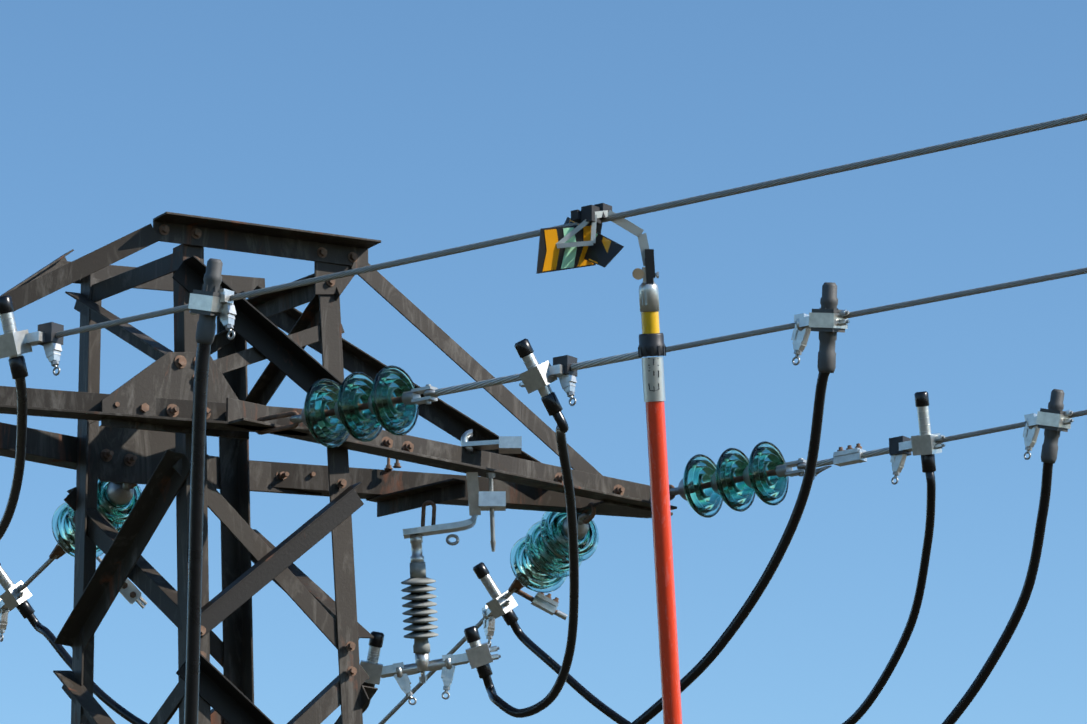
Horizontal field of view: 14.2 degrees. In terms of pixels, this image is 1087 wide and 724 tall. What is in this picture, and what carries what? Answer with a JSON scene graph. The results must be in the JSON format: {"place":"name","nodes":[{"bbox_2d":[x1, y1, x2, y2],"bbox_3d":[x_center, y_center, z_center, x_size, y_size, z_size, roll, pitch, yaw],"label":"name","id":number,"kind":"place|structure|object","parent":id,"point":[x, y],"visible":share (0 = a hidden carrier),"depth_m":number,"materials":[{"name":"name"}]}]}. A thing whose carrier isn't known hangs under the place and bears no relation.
{"place":"outdoors","nodes":[
{"label":"outdoors","id":0,"kind":"place"},
{"bbox_2d":[0,113,1086,723],"bbox_3d":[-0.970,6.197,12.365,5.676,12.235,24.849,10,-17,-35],"label":"power lines","id":1,"kind":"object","parent":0,"point":[164,415],"depth_m":11.29,"materials":[{"name":"rusted weathered steel"}]},
{"bbox_2d":[0,0,1086,723],"label":"sky","id":2,"kind":"structure","parent":0,"point":[415,127],"materials":[{"name":"blue"}]},
{"bbox_2d":[536,203,681,723],"bbox_3d":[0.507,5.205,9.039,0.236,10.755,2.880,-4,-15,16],"label":"hot stick","id":3,"kind":"object","parent":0,"point":[584,242],"visible":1,"depth_m":9.05,"materials":[{"name":"plastic"}]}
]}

